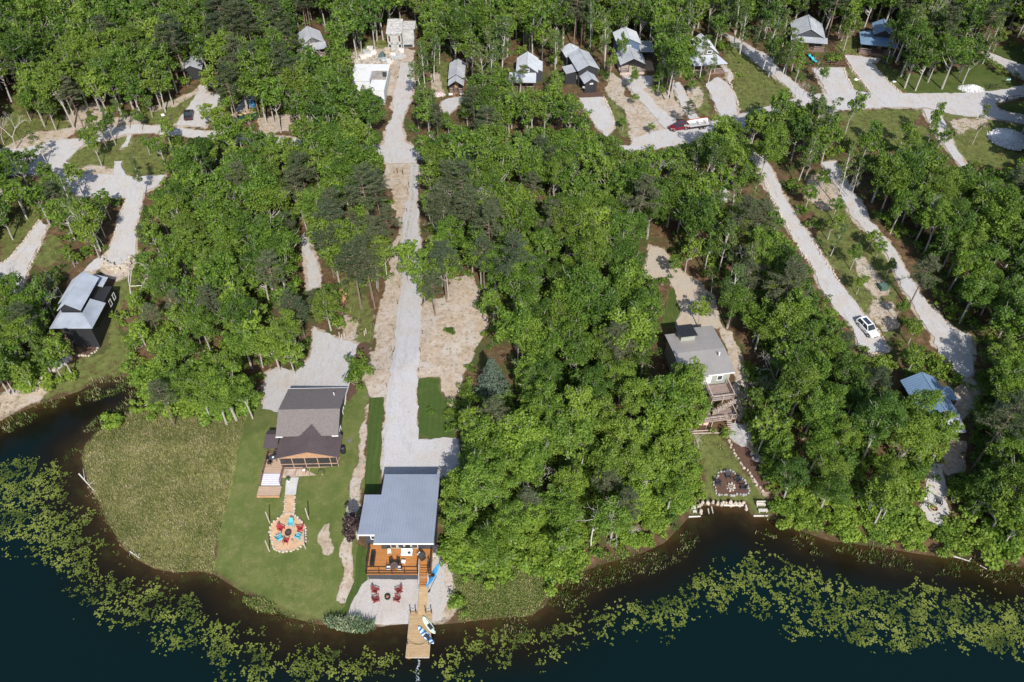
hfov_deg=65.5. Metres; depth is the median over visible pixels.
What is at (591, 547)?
shrub
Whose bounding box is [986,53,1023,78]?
driveway
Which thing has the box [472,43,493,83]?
slender tree
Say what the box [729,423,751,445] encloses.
rock slab
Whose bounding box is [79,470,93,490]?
driftwood
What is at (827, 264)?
stone edging
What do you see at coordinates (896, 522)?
shrub
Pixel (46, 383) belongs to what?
shrub
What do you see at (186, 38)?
pine tree
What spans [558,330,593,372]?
broadleaf tree
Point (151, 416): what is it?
shrub
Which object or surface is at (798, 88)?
bare tree
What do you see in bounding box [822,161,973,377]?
driveway
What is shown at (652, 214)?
broadleaf tree
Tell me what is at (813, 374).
broadleaf tree
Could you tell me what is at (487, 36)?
slender tree
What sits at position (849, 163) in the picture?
slender tree
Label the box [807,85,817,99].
slender tree
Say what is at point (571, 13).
pine tree
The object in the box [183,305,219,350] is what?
broadleaf tree
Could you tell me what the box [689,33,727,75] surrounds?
olive cabin
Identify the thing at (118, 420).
shrub
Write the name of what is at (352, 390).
mulch bed
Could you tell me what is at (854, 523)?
shrub
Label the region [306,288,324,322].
pine tree
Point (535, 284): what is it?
broadleaf tree
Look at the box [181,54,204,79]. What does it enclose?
wooded cabin
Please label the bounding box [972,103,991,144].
slender tree
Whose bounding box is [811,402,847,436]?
broadleaf tree
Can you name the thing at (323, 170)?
broadleaf tree
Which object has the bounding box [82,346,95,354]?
mulch bed
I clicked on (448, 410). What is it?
shrub
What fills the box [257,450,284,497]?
side deck
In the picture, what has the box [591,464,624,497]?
pine tree
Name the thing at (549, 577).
shrub
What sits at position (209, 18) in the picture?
pine tree
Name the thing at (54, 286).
slender tree
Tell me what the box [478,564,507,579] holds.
shrub
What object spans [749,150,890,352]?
driveway
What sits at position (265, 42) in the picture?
broadleaf tree
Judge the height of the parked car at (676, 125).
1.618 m
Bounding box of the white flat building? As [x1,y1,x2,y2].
[351,64,390,104]
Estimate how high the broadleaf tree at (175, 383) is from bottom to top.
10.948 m
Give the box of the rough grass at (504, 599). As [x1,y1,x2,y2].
[0,35,1023,622]
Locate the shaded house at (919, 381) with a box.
[898,372,965,446]
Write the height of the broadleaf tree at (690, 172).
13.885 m
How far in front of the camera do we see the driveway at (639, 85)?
188.68 m
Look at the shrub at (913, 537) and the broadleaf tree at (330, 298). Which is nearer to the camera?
the shrub at (913, 537)
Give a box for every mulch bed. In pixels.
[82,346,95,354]
[346,344,368,399]
[579,92,602,97]
[714,471,749,494]
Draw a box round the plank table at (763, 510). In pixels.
[758,509,767,512]
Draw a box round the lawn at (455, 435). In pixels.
[417,378,456,438]
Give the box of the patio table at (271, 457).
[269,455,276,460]
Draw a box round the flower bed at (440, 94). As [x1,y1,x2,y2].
[435,92,445,96]
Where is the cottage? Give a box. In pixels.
[448,58,465,96]
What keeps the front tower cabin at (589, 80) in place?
on the ground at (314, 578)
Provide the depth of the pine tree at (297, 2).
206.93 m
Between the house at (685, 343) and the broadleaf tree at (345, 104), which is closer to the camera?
the house at (685, 343)
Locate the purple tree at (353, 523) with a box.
[341,511,359,542]
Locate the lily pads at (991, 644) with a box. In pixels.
[432,542,1023,681]
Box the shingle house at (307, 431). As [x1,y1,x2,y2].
[263,387,346,477]
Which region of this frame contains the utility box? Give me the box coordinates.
[878,282,888,291]
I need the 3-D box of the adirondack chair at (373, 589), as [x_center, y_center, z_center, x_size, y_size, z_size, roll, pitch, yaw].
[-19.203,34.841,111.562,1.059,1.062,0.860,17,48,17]
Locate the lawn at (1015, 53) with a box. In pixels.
[990,43,1023,64]
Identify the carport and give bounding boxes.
[639,41,653,71]
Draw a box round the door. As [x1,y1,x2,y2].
[705,376,711,383]
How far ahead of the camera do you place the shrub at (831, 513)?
120.54 m
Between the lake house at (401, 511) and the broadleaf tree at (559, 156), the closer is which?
the lake house at (401, 511)
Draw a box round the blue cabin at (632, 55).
[613,27,645,74]
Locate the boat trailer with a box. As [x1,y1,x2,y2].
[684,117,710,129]
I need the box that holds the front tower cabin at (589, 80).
[580,71,598,92]
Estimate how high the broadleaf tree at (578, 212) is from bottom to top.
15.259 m
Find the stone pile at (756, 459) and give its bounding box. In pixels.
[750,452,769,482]
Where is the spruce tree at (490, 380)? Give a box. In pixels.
[472,357,514,406]
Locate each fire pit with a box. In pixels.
[384,593,390,599]
[928,504,938,512]
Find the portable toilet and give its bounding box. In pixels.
[248,96,255,107]
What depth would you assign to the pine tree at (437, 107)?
171.97 m
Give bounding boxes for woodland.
[0,0,1023,556]
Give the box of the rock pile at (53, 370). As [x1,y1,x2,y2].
[31,368,55,390]
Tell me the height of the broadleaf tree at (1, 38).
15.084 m
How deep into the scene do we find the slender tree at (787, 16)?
196.73 m
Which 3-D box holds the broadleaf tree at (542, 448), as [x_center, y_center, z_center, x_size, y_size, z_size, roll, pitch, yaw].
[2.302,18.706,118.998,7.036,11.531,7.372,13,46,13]
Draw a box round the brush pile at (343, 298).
[338,289,346,303]
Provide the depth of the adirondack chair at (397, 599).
111.05 m
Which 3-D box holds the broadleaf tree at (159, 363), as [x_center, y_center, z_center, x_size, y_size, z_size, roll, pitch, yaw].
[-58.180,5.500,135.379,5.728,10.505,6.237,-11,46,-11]
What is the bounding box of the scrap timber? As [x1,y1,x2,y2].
[353,53,393,63]
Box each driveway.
[0,138,82,174]
[0,220,46,292]
[52,161,165,264]
[87,124,386,154]
[177,86,220,127]
[262,326,356,411]
[381,162,459,476]
[383,61,416,163]
[580,97,614,135]
[624,75,675,127]
[644,246,721,327]
[671,82,703,127]
[706,77,737,116]
[726,34,818,101]
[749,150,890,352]
[813,67,868,96]
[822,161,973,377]
[847,55,903,94]
[923,109,964,166]
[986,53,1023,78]
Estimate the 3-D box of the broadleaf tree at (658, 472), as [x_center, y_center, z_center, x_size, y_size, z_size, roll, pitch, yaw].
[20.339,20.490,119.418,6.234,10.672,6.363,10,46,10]
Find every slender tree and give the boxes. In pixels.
[26,131,45,160]
[41,270,62,294]
[58,176,74,198]
[110,98,128,126]
[125,153,143,194]
[407,61,428,90]
[415,42,428,86]
[424,88,437,109]
[428,34,440,79]
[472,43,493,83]
[482,24,494,58]
[484,40,500,74]
[491,24,501,59]
[494,16,509,51]
[494,16,514,68]
[509,68,516,89]
[516,64,527,91]
[549,29,560,68]
[553,29,561,63]
[560,29,565,48]
[584,0,595,46]
[598,10,612,68]
[603,29,611,57]
[663,44,682,96]
[666,18,682,55]
[682,0,693,33]
[690,136,704,176]
[698,35,712,76]
[698,143,723,175]
[706,265,717,292]
[707,55,717,82]
[708,191,726,234]
[711,156,727,194]
[715,217,735,270]
[717,0,736,36]
[720,5,729,39]
[721,262,747,317]
[724,233,741,274]
[726,182,741,212]
[732,0,747,42]
[736,2,755,53]
[744,241,760,297]
[748,175,763,196]
[752,24,766,58]
[757,0,775,28]
[763,0,785,38]
[763,18,782,68]
[773,47,785,74]
[780,28,799,81]
[781,8,793,46]
[798,134,818,180]
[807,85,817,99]
[812,94,827,127]
[814,56,823,76]
[823,97,844,127]
[829,224,848,255]
[836,143,856,197]
[838,0,854,38]
[851,157,864,194]
[887,29,896,60]
[895,2,925,62]
[938,17,951,39]
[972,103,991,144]
[982,14,1005,63]
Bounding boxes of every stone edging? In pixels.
[0,219,39,262]
[22,244,40,287]
[106,199,126,253]
[292,495,298,517]
[603,96,613,121]
[727,439,763,490]
[728,69,738,105]
[760,171,813,267]
[811,240,839,281]
[843,67,854,90]
[844,55,871,91]
[869,318,889,354]
[872,64,900,92]
[995,104,1023,115]
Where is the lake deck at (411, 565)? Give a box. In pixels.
[365,544,432,588]
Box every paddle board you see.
[418,626,433,643]
[422,616,435,633]
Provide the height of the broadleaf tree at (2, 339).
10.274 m
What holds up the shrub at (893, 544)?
on the ground at (314, 578)
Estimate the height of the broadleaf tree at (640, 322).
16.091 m
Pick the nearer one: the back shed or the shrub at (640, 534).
the shrub at (640, 534)
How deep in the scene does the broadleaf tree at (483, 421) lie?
116.80 m
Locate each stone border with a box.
[268,512,306,552]
[713,469,749,496]
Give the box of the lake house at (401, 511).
[358,474,439,579]
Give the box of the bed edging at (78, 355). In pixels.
[77,347,98,356]
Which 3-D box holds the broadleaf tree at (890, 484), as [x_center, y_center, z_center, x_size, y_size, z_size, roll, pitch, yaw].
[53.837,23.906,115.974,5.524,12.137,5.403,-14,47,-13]
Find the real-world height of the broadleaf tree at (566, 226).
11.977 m
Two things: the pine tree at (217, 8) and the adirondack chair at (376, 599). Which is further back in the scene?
the pine tree at (217, 8)
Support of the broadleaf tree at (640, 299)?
on the ground at (314, 578)
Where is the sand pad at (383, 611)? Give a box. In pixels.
[346,557,449,624]
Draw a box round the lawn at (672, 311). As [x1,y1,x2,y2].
[661,288,680,325]
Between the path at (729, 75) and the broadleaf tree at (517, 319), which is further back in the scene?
the path at (729, 75)
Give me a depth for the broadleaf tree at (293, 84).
176.45 m
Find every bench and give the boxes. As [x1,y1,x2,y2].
[369,551,375,566]
[756,501,765,506]
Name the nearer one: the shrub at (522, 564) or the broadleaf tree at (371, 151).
the shrub at (522, 564)
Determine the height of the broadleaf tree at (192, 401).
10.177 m
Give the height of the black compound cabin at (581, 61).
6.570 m
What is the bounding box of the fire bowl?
[285,529,290,535]
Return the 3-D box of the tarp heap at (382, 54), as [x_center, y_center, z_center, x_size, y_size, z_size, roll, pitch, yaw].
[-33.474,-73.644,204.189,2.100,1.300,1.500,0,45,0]
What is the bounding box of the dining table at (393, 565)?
[390,562,397,568]
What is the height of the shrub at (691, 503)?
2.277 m
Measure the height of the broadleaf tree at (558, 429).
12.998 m
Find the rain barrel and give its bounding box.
[340,446,345,453]
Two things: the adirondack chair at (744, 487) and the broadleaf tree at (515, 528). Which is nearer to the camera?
the broadleaf tree at (515, 528)
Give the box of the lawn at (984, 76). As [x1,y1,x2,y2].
[899,65,1021,93]
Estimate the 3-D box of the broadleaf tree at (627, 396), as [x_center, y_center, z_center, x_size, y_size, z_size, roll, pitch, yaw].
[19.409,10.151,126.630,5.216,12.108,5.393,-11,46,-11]
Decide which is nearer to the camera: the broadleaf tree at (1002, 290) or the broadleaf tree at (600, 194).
the broadleaf tree at (1002, 290)
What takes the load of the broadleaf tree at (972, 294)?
on the ground at (314, 578)
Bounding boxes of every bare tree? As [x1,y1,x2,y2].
[0,117,6,144]
[2,112,29,148]
[43,288,62,317]
[63,196,103,245]
[105,245,147,301]
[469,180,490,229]
[512,462,554,497]
[573,498,617,548]
[735,246,754,293]
[752,376,775,393]
[759,352,773,380]
[789,76,809,101]
[909,195,939,228]
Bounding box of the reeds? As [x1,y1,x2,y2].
[0,372,1023,644]
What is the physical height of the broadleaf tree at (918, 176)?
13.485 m
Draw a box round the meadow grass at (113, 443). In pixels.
[81,405,246,572]
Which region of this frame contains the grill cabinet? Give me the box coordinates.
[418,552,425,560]
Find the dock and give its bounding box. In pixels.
[405,587,431,658]
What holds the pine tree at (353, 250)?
on the ground at (314, 578)
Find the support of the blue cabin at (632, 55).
on the ground at (314, 578)
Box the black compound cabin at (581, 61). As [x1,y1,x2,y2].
[562,48,599,85]
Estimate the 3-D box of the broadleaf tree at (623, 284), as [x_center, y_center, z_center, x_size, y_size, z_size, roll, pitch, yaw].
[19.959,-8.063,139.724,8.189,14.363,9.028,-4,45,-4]
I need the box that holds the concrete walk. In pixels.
[285,477,298,494]
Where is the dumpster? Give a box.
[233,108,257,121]
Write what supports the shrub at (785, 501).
on the ground at (314, 578)
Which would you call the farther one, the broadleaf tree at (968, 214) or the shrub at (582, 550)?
the broadleaf tree at (968, 214)
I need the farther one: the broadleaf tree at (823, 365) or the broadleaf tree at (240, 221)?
the broadleaf tree at (240, 221)
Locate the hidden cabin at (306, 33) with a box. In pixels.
[298,26,325,55]
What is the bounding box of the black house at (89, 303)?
[49,271,118,347]
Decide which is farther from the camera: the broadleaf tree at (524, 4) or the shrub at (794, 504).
the broadleaf tree at (524, 4)
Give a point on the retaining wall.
(735, 503)
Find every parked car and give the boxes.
[183,109,193,119]
[668,120,689,131]
[856,316,879,337]
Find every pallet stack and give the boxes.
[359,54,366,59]
[365,52,372,56]
[369,49,376,55]
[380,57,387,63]
[384,47,391,53]
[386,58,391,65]
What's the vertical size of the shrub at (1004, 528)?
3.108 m
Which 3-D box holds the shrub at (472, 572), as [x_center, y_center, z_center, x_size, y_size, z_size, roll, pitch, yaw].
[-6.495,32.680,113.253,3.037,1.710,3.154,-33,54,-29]
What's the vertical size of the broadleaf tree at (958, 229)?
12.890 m
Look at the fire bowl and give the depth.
117.33 m
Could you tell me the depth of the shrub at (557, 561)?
113.52 m
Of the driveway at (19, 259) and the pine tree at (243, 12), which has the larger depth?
the pine tree at (243, 12)
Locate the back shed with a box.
[561,43,579,65]
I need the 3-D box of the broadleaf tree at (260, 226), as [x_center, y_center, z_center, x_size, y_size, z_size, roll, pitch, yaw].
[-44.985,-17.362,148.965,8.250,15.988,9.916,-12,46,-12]
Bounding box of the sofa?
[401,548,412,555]
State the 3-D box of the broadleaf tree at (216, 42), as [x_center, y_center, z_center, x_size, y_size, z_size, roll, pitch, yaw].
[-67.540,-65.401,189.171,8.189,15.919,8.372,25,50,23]
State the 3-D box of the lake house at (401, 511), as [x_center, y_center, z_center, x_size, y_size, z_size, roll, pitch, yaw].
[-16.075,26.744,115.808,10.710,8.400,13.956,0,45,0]
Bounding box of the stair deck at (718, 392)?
[696,379,737,432]
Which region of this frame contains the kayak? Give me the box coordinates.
[426,564,438,592]
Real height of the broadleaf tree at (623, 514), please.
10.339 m
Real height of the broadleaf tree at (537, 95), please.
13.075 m
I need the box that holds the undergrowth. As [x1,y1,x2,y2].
[0,5,1023,616]
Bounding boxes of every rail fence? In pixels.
[814,61,846,65]
[826,37,845,64]
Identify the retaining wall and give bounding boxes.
[696,500,747,514]
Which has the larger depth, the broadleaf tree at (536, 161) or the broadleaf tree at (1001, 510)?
the broadleaf tree at (536, 161)
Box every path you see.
[58,353,71,368]
[84,256,106,271]
[112,161,121,176]
[121,134,130,147]
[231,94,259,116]
[284,495,294,513]
[301,232,320,288]
[440,97,462,113]
[723,66,731,80]
[733,442,771,491]
[917,463,950,525]
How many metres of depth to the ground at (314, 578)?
146.25 m
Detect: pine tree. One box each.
[0,51,28,78]
[3,300,41,340]
[38,180,64,207]
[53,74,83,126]
[90,13,121,43]
[134,224,155,257]
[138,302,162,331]
[146,378,179,425]
[149,23,180,85]
[155,13,190,84]
[163,287,186,322]
[177,16,200,54]
[194,283,221,331]
[199,14,227,40]
[201,0,222,17]
[202,0,231,16]
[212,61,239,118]
[217,0,243,43]
[218,32,251,107]
[224,161,253,219]
[227,0,262,40]
[228,0,256,39]
[231,46,260,117]
[240,40,256,63]
[247,0,265,37]
[252,247,287,313]
[260,0,289,28]
[265,39,300,119]
[269,19,302,54]
[273,211,299,258]
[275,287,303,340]
[278,168,311,222]
[285,150,317,187]
[285,295,311,338]
[293,0,305,26]
[296,0,315,26]
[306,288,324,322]
[309,223,344,277]
[310,199,350,273]
[313,186,354,215]
[333,240,381,308]
[341,183,359,207]
[342,161,382,215]
[342,238,361,267]
[344,210,362,230]
[346,245,382,308]
[348,232,380,299]
[355,163,378,215]
[359,172,390,228]
[359,214,390,267]
[360,223,390,291]
[367,166,389,208]
[376,204,403,256]
[419,270,446,315]
[423,180,458,218]
[424,239,462,299]
[425,197,455,243]
[429,102,446,132]
[431,159,458,215]
[443,159,477,224]
[443,191,473,236]
[451,183,485,224]
[461,86,484,136]
[468,235,495,289]
[471,104,504,134]
[471,198,505,241]
[478,396,510,435]
[481,195,506,245]
[492,230,539,304]
[515,485,544,517]
[520,170,544,193]
[531,135,547,183]
[535,197,567,253]
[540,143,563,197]
[563,0,589,44]
[566,465,584,487]
[572,0,601,41]
[574,0,590,46]
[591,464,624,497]
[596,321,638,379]
[611,486,643,520]
[622,173,663,241]
[682,100,696,129]
[726,194,764,255]
[736,258,761,311]
[749,197,777,241]
[760,255,812,300]
[795,99,801,106]
[824,0,848,37]
[838,331,856,359]
[857,365,894,405]
[894,0,920,36]
[901,254,941,308]
[909,0,941,6]
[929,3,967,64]
[971,389,1023,468]
[979,0,1011,38]
[993,484,1023,521]
[999,165,1023,194]
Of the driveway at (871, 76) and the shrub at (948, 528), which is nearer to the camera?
the shrub at (948, 528)
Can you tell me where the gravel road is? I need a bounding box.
[417,85,1023,158]
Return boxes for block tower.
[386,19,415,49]
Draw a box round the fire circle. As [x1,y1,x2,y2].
[270,513,304,550]
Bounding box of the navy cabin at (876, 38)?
[858,18,898,56]
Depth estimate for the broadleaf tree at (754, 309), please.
135.74 m
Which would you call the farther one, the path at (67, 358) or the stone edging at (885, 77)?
the stone edging at (885, 77)
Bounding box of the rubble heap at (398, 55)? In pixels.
[389,51,405,59]
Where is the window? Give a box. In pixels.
[716,375,722,380]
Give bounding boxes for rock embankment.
[100,254,135,273]
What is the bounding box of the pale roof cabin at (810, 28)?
[789,14,827,51]
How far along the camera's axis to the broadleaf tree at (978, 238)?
142.76 m
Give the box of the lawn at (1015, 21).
[1001,12,1023,26]
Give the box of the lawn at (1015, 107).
[997,102,1023,114]
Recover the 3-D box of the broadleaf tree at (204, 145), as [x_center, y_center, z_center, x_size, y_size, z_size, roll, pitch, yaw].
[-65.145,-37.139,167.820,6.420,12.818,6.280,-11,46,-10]
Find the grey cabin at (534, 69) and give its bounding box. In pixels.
[509,51,542,92]
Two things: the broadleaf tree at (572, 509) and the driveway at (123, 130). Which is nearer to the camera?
the broadleaf tree at (572, 509)
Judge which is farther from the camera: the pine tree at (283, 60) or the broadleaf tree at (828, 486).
the pine tree at (283, 60)
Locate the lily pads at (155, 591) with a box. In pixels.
[0,454,420,681]
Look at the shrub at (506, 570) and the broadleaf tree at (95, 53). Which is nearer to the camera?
the shrub at (506, 570)
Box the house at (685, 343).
[664,324,734,393]
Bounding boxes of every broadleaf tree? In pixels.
[0,26,37,87]
[0,27,8,82]
[0,270,24,302]
[0,283,14,315]
[0,312,42,352]
[0,318,32,359]
[0,326,11,351]
[0,351,14,395]
[4,293,43,336]
[17,0,53,48]
[30,60,74,128]
[61,32,99,71]
[65,197,105,251]
[80,30,113,71]
[88,46,122,103]
[88,56,124,114]
[98,45,141,108]
[115,24,149,79]
[142,265,179,301]
[147,349,184,377]
[152,179,193,229]
[153,192,190,225]
[155,226,187,272]
[157,329,200,368]
[163,364,196,399]
[167,0,203,37]
[167,211,206,241]
[169,144,204,179]
[173,226,207,256]
[179,378,213,416]
[183,136,215,171]
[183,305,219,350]
[183,306,220,346]
[189,365,229,386]
[190,188,230,224]
[194,250,244,290]
[195,243,234,274]
[198,375,234,424]
[202,30,240,64]
[202,264,238,291]
[204,359,249,421]
[205,224,243,250]
[207,349,241,375]
[208,236,238,255]
[214,288,260,331]
[216,158,255,211]
[219,199,251,243]
[220,60,253,109]
[221,325,254,368]
[222,298,260,326]
[226,260,255,288]
[228,372,257,418]
[229,210,255,244]
[235,47,277,123]
[236,147,266,168]
[237,163,281,227]
[238,235,283,290]
[243,180,293,227]
[247,213,290,259]
[248,325,287,370]
[253,26,289,58]
[257,156,289,207]
[258,241,297,288]
[267,227,302,277]
[269,50,299,82]
[270,307,302,353]
[275,57,312,96]
[299,131,335,160]
[300,186,323,218]
[301,207,351,264]
[308,86,339,119]
[308,288,342,330]
[309,66,340,115]
[317,72,358,118]
[317,159,348,187]
[317,185,344,211]
[318,122,343,153]
[322,147,354,195]
[324,157,359,210]
[329,84,358,133]
[330,112,367,142]
[332,135,367,165]
[344,138,383,178]
[350,222,395,287]
[355,88,386,127]
[416,235,456,286]
[421,142,455,177]
[428,250,462,297]
[434,213,465,247]
[440,466,473,505]
[440,500,479,536]
[447,157,478,206]
[449,1,485,66]
[455,449,502,519]
[457,440,492,470]
[459,231,492,284]
[459,412,490,447]
[459,525,501,564]
[462,414,502,451]
[464,128,498,158]
[465,0,495,36]
[470,84,503,115]
[470,189,502,237]
[470,523,516,571]
[473,135,519,181]
[474,168,510,198]
[475,123,513,149]
[475,438,507,468]
[478,242,508,289]
[478,455,519,509]
[482,145,515,179]
[490,185,527,225]
[490,498,532,545]
[491,300,537,361]
[492,408,550,456]
[494,413,539,458]
[495,249,537,292]
[496,264,544,299]
[502,197,540,237]
[507,438,552,488]
[507,447,545,498]
[511,291,540,317]
[512,0,542,42]
[513,86,546,127]
[514,148,549,187]
[516,317,548,354]
[518,384,548,413]
[519,362,557,394]
[521,324,564,366]
[522,297,551,330]
[523,357,562,387]
[524,379,565,426]
[526,254,553,289]
[528,225,555,255]
[540,192,574,247]
[540,486,583,528]
[542,151,572,192]
[543,136,575,193]
[543,278,583,315]
[543,298,570,332]
[544,406,600,460]
[545,156,571,195]
[546,260,576,282]
[548,124,583,162]
[548,197,595,257]
[548,268,575,300]
[548,464,587,503]
[552,210,579,255]
[555,310,589,345]
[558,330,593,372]
[559,384,598,432]
[560,191,599,235]
[561,260,606,329]
[562,230,591,263]
[566,224,611,269]
[566,276,616,330]
[572,237,613,269]
[576,206,617,262]
[578,360,613,407]
[579,181,614,209]
[584,281,623,325]
[585,324,612,359]
[586,194,602,215]
[586,436,628,482]
[591,495,635,541]
[592,408,626,438]
[594,349,621,377]
[598,198,625,240]
[598,306,658,359]
[602,208,645,249]
[603,243,640,277]
[603,357,639,404]
[604,238,648,276]
[605,259,648,302]
[605,414,643,449]
[616,441,653,487]
[616,479,652,511]
[617,377,649,417]
[618,155,653,211]
[619,285,664,326]
[623,208,652,236]
[627,332,661,377]
[628,448,671,487]
[629,315,658,363]
[636,377,666,406]
[639,196,667,238]
[642,182,672,230]
[644,372,689,420]
[651,430,683,462]
[656,171,690,227]
[659,473,691,509]
[660,35,700,98]
[665,161,703,219]
[666,186,686,233]
[668,442,702,481]
[669,362,703,402]
[673,193,721,259]
[674,354,708,396]
[676,185,720,239]
[677,390,713,429]
[697,133,735,167]
[701,113,737,171]
[717,284,755,328]
[718,203,756,238]
[723,119,749,156]
[740,296,775,342]
[743,234,781,288]
[743,311,780,351]
[753,119,790,184]
[759,299,809,359]
[762,244,802,300]
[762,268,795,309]
[772,455,810,497]
[775,362,813,399]
[776,360,820,415]
[778,286,820,343]
[780,271,809,300]
[780,314,823,353]
[782,338,817,363]
[795,351,832,396]
[798,384,837,439]
[805,425,841,473]
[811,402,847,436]
[811,471,854,506]
[812,329,845,362]
[813,380,850,414]
[813,451,854,484]
[830,353,867,385]
[830,412,867,448]
[850,388,907,461]
[856,477,899,511]
[857,397,895,442]
[864,474,908,524]
[867,149,903,202]
[870,157,913,210]
[875,454,915,491]
[880,390,911,411]
[885,410,941,458]
[888,190,921,233]
[892,420,925,456]
[894,154,928,189]
[895,142,930,202]
[897,19,934,76]
[901,388,947,425]
[909,189,945,241]
[917,174,961,202]
[917,416,959,458]
[920,199,954,254]
[921,192,970,247]
[926,167,965,196]
[938,36,975,88]
[938,165,968,194]
[940,211,978,265]
[942,167,977,198]
[948,248,983,290]
[950,196,975,228]
[956,229,988,275]
[958,277,998,323]
[959,267,1001,308]
[963,185,1005,229]
[965,468,1009,519]
[966,241,1009,278]
[967,174,1004,227]
[973,198,1020,259]
[976,183,1023,241]
[980,273,1018,315]
[982,481,1023,528]
[985,434,1023,469]
[986,334,1023,383]
[986,456,1023,504]
[987,276,1023,326]
[987,349,1023,409]
[989,287,1023,355]
[991,381,1023,411]
[991,409,1023,436]
[992,416,1023,450]
[995,291,1021,338]
[999,502,1023,538]
[1002,219,1023,270]
[1004,512,1023,541]
[1015,186,1023,230]
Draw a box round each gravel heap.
[958,84,984,92]
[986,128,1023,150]
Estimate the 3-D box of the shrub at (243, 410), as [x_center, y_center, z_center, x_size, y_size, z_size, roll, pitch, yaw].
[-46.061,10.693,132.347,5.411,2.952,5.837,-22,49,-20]
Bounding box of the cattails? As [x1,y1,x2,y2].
[323,612,376,633]
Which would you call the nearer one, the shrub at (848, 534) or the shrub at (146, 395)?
the shrub at (848, 534)
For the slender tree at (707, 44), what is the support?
on the ground at (314, 578)
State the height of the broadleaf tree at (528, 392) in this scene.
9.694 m
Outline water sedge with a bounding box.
[242,596,276,614]
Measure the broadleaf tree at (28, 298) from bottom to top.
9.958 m
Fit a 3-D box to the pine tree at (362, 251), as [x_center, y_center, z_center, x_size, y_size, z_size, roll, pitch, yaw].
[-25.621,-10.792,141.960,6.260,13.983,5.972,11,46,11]
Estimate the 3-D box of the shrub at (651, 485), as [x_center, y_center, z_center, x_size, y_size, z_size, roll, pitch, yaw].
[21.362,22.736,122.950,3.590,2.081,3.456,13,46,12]
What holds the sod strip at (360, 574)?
on the ground at (314, 578)
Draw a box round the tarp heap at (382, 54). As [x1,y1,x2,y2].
[378,51,385,56]
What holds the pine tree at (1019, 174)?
on the ground at (314, 578)
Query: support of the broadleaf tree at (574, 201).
on the ground at (314, 578)
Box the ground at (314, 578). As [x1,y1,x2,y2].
[0,0,1023,627]
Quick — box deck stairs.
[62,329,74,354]
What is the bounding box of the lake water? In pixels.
[0,376,1023,681]
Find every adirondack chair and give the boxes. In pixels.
[274,533,282,541]
[276,523,284,531]
[282,537,288,544]
[287,517,293,526]
[294,532,302,539]
[296,524,303,531]
[370,585,379,594]
[371,595,379,602]
[393,594,401,602]
[394,585,402,593]
[715,479,721,485]
[725,470,731,478]
[734,475,742,483]
[740,483,747,489]
[923,497,931,504]
[936,496,942,505]
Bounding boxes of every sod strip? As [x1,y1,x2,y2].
[338,544,366,615]
[364,397,383,493]
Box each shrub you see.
[12,377,34,391]
[14,369,38,388]
[14,372,36,393]
[32,361,47,376]
[40,372,61,391]
[55,367,77,383]
[100,412,123,429]
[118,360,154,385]
[128,337,147,346]
[128,399,144,414]
[129,365,155,398]
[136,389,147,397]
[142,379,164,412]
[144,400,152,411]
[146,399,164,420]
[161,404,202,420]
[162,395,184,418]
[165,388,194,416]
[183,395,217,416]
[199,406,228,426]
[210,396,250,421]
[216,401,253,418]
[240,390,263,407]
[426,406,434,414]
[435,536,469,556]
[442,552,468,573]
[443,327,455,334]
[443,407,455,419]
[447,529,475,569]
[447,597,466,609]
[452,534,496,569]
[454,565,478,582]
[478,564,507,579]
[483,570,515,590]
[487,540,518,577]
[504,544,530,572]
[519,541,536,560]
[521,550,562,578]
[526,534,544,549]
[527,537,550,552]
[528,563,556,585]
[532,528,551,544]
[539,518,560,538]
[542,552,551,566]
[544,566,564,596]
[550,554,583,583]
[554,554,579,580]
[555,556,580,573]
[558,515,580,540]
[560,520,583,540]
[566,548,588,564]
[576,542,586,559]
[577,521,589,543]
[582,504,596,526]
[582,521,589,530]
[589,546,604,557]
[615,527,640,545]
[628,531,642,548]
[633,535,648,547]
[635,530,645,545]
[637,533,655,547]
[640,492,661,514]
[640,517,656,529]
[641,509,659,523]
[645,512,670,528]
[646,480,661,494]
[646,508,664,532]
[649,495,662,510]
[651,484,661,495]
[657,501,685,517]
[661,503,671,514]
[679,503,687,513]
[684,479,707,499]
[685,485,697,507]
[686,479,704,492]
[687,466,702,485]
[759,467,775,475]
[762,468,779,484]
[765,484,774,491]
[767,500,788,530]
[776,474,788,485]
[780,498,795,518]
[782,511,806,530]
[786,486,810,499]
[786,500,806,516]
[792,485,804,494]
[795,480,815,499]
[796,503,823,529]
[796,518,815,530]
[799,497,829,512]
[809,489,826,504]
[810,502,821,515]
[811,480,830,503]
[811,506,824,526]
[824,525,836,530]
[825,507,832,518]
[829,498,851,518]
[832,518,861,543]
[833,508,856,523]
[835,498,853,510]
[837,515,860,534]
[843,496,854,508]
[853,511,873,524]
[854,532,867,542]
[858,510,871,528]
[860,499,877,515]
[866,518,884,541]
[868,526,889,539]
[873,515,891,531]
[879,509,910,532]
[879,534,895,547]
[888,532,916,546]
[890,145,900,150]
[899,509,912,524]
[899,536,910,551]
[903,495,912,513]
[904,502,929,525]
[907,525,923,543]
[907,526,929,540]
[909,542,927,552]
[912,519,934,536]
[934,530,953,557]
[938,522,961,535]
[950,519,968,534]
[952,537,973,555]
[960,498,993,522]
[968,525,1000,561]
[974,513,1004,542]
[982,538,1019,563]
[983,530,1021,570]
[986,521,1023,551]
[1001,531,1023,550]

